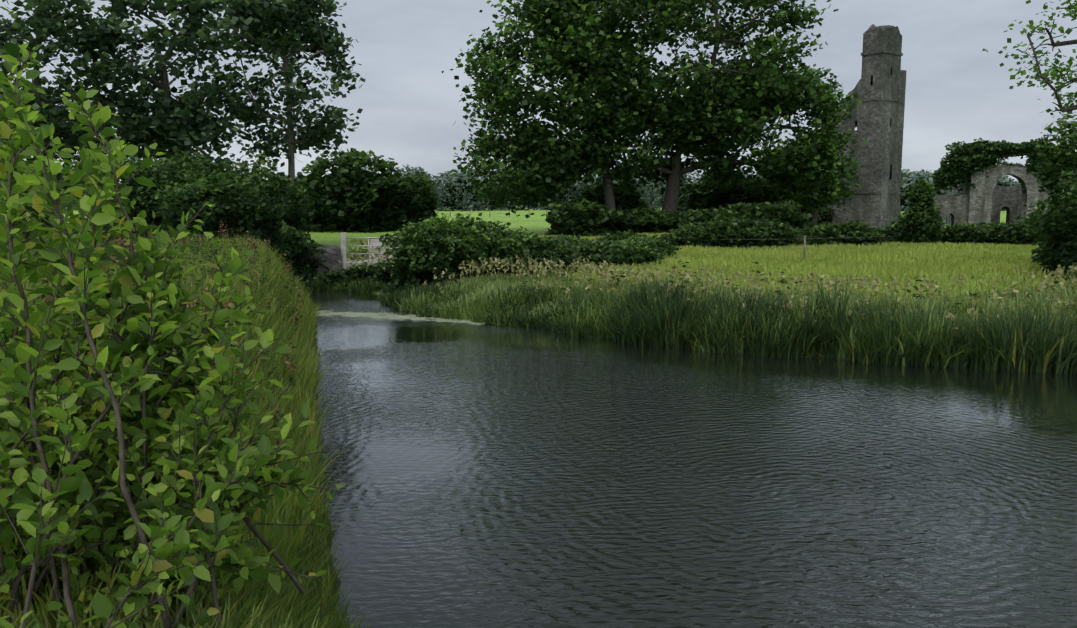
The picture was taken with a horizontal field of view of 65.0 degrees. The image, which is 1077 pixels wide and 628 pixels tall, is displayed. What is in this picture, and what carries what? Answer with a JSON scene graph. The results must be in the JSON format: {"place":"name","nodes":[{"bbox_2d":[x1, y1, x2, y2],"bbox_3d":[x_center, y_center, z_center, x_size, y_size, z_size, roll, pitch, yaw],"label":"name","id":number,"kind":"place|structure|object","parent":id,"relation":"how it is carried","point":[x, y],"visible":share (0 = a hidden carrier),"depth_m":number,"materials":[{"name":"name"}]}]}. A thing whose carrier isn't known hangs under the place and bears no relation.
{"place":"outdoors","nodes":[
{"label":"outdoors","id":0,"kind":"place"},
{"bbox_2d":[301,244,340,270],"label":"stone wall","id":1,"kind":"structure","parent":0,"point":[331,255],"depth_m":33.67,"materials":[{"name":"grey stone"}]},
{"bbox_2d":[7,207,1063,624],"bbox_3d":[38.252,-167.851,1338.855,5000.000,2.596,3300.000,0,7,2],"label":"ground","id":2,"kind":"structure","parent":0,"point":[537,223],"depth_m":70.68,"materials":[{"name":"green plant"}]},
{"bbox_2d":[0,32,50,94],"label":"tree","id":3,"kind":"object","parent":2,"relation":"on","point":[11,79],"visible":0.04,"depth_m":46.26,"materials":[{"name":"green plant"}]},
{"bbox_2d":[0,0,136,217],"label":"tree","id":4,"kind":"object","parent":2,"relation":"on","point":[46,19],"visible":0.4,"depth_m":42.18,"materials":[{"name":"green plant"}]},
{"bbox_2d":[0,220,303,514],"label":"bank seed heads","id":5,"kind":"object","parent":2,"relation":"on","point":[48,298],"visible":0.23,"depth_m":14.55,"materials":[{"name":"plant"}]},
{"bbox_2d":[0,226,312,589],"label":"bank herbs","id":6,"kind":"object","parent":2,"relation":"on","point":[248,283],"visible":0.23,"depth_m":14.65,"materials":[{"name":"green plant"}]},
{"bbox_2d":[66,0,268,170],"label":"tree","id":7,"kind":"object","parent":2,"relation":"on","point":[186,121],"visible":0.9,"depth_m":43.77,"materials":[{"name":"green plant"}]},
{"bbox_2d":[0,42,345,627],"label":"shrub","id":8,"kind":"object","parent":2,"relation":"on","point":[101,432],"visible":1,"depth_m":3.45,"materials":[{"name":"green plant"}]},
{"bbox_2d":[0,232,382,627],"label":"bank grass","id":9,"kind":"structure","parent":2,"relation":"on","point":[289,605],"depth_m":7.20,"materials":[{"name":"green plant"}]},
{"bbox_2d":[82,149,405,284],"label":"bushes","id":10,"kind":"object","parent":2,"relation":"on","point":[246,200],"visible":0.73,"depth_m":32.08,"materials":[{"name":"green plant"}]},
{"bbox_2d":[203,0,365,219],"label":"tree","id":11,"kind":"object","parent":2,"relation":"on","point":[258,23],"visible":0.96,"depth_m":49.75,"materials":[{"name":"green plant"}]},
{"bbox_2d":[294,232,398,274],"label":"wooden gate","id":12,"kind":"structure","parent":2,"relation":"on","point":[374,243],"depth_m":34.19,"materials":[{"name":"grey wood"}]},
{"bbox_2d":[295,148,442,232],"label":"bush","id":13,"kind":"object","parent":2,"relation":"on","point":[350,197],"visible":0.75,"depth_m":73.94,"materials":[{"name":"green plant"}]},
{"bbox_2d":[450,210,529,216],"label":"field fence","id":14,"kind":"object","parent":2,"relation":"on","point":[489,213],"depth_m":161.07,"materials":[{"name":"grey wood"}]},
{"bbox_2d":[379,212,681,294],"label":"bank brambles","id":15,"kind":"object","parent":2,"relation":"on","point":[425,249],"visible":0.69,"depth_m":28.64,"materials":[{"name":"green plant"}]},
{"bbox_2d":[0,163,1060,210],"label":"treeline","id":16,"kind":"object","parent":2,"relation":"on","point":[456,194],"visible":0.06,"depth_m":306.05,"materials":[{"name":"green plant"}]},
{"bbox_2d":[442,0,694,217],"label":"tree","id":17,"kind":"object","parent":2,"relation":"on","point":[544,162],"visible":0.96,"depth_m":63.55,"materials":[{"name":"green plant"}]},
{"bbox_2d":[517,229,660,274],"bbox_3d":[1.933,-2.817,37.431,7.855,2.069,15.059,7,10,44],"label":"bush","id":18,"kind":"object","parent":2,"relation":"on","point":[587,248],"visible":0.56,"depth_m":33.92,"materials":[{"name":"green plant"}]},
{"bbox_2d":[544,174,823,236],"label":"scrub under trees","id":19,"kind":"object","parent":2,"relation":"on","point":[590,213],"visible":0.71,"depth_m":63.55,"materials":[{"name":"green plant"}]},
{"bbox_2d":[295,247,1076,374],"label":"bank reeds","id":20,"kind":"object","parent":2,"relation":"on","point":[1044,340],"visible":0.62,"depth_m":18.45,"materials":[{"name":"green plant"}]},
{"bbox_2d":[537,0,837,212],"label":"tree","id":21,"kind":"object","parent":2,"relation":"on","point":[695,118],"visible":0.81,"depth_m":64.69,"materials":[{"name":"green plant"}]},
{"bbox_2d":[339,236,1076,330],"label":"bank seed heads","id":22,"kind":"object","parent":2,"relation":"on","point":[862,283],"visible":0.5,"depth_m":22.46,"materials":[{"name":"plant"}]},
{"bbox_2d":[342,238,1073,312],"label":"bank weeds","id":23,"kind":"object","parent":2,"relation":"on","point":[782,281],"visible":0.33,"depth_m":23.15,"materials":[{"name":"green plant"}]},
{"bbox_2d":[350,232,1076,299],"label":"meadow grass","id":24,"kind":"structure","parent":2,"relation":"on","point":[931,259],"depth_m":32.63,"materials":[{"name":"green plant"}]},
{"bbox_2d":[712,235,887,259],"bbox_3d":[12.133,-2.820,36.866,8.591,1.300,2.745,0,7,-2],"label":"wire fence","id":25,"kind":"object","parent":24,"relation":"on","point":[804,248],"depth_m":35.59,"materials":[{"name":"grey wood"}]},
{"bbox_2d":[436,169,1073,210],"bbox_3d":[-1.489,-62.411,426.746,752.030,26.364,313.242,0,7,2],"label":"treeline","id":26,"kind":"object","parent":2,"relation":"on","point":[906,184],"depth_m":276.86,"materials":[{"name":"green plant"}]},
{"bbox_2d":[728,59,872,225],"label":"tree","id":27,"kind":"object","parent":2,"relation":"on","point":[824,168],"visible":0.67,"depth_m":67.89,"materials":[{"name":"green plant"}]},
{"bbox_2d":[658,212,1048,249],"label":"hedge row","id":28,"kind":"object","parent":2,"relation":"on","point":[768,233],"visible":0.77,"depth_m":44.67,"materials":[{"name":"green plant"}]},
{"bbox_2d":[826,24,906,227],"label":"abbey tower","id":29,"kind":"structure","parent":2,"relation":"on","point":[877,113],"depth_m":78.91,"materials":[{"name":"stone"}]},
{"bbox_2d":[894,179,946,243],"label":"bush","id":30,"kind":"object","parent":2,"relation":"on","point":[920,215],"visible":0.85,"depth_m":44.51,"materials":[{"name":"green plant"}]},
{"bbox_2d":[932,165,1065,225],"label":"abbey ruin walls","id":31,"kind":"structure","parent":2,"relation":"on","point":[986,200],"depth_m":90.00,"materials":[{"name":"stone"}]},
{"bbox_2d":[818,137,1073,224],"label":"ivy","id":32,"kind":"object","parent":31,"relation":"attached to","point":[965,161],"visible":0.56,"depth_m":88.96,"materials":[{"name":"green plant"}]},
{"bbox_2d":[982,0,1076,173],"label":"tree","id":33,"kind":"object","parent":2,"relation":"on","point":[1065,107],"visible":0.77,"depth_m":37.15,"materials":[{"name":"green plant"}]},
{"bbox_2d":[1016,112,1076,278],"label":"tree","id":34,"kind":"object","parent":2,"relation":"on","point":[1058,225],"visible":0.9,"depth_m":24.81,"materials":[{"name":"green plant"}]},
{"bbox_2d":[0,0,1076,206],"label":"sky","id":35,"kind":"structure","parent":0,"point":[956,90],"materials":[{"name":"grey"}]},
{"bbox_2d":[293,275,1076,627],"bbox_3d":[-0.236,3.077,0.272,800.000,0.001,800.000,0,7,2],"label":"river water","id":36,"kind":"structure","parent":0,"point":[505,477],"depth_m":9.46,"materials":[{"name":"grey liquid"}]},
{"bbox_2d":[316,309,600,336],"bbox_3d":[10.752,0.595,19.709,38.850,0.001,23.800,0,7,2],"label":"floating weed","id":37,"kind":"object","parent":36,"relation":"on","point":[388,316],"depth_m":23.83,"materials":[{"name":"plant"}]}
]}

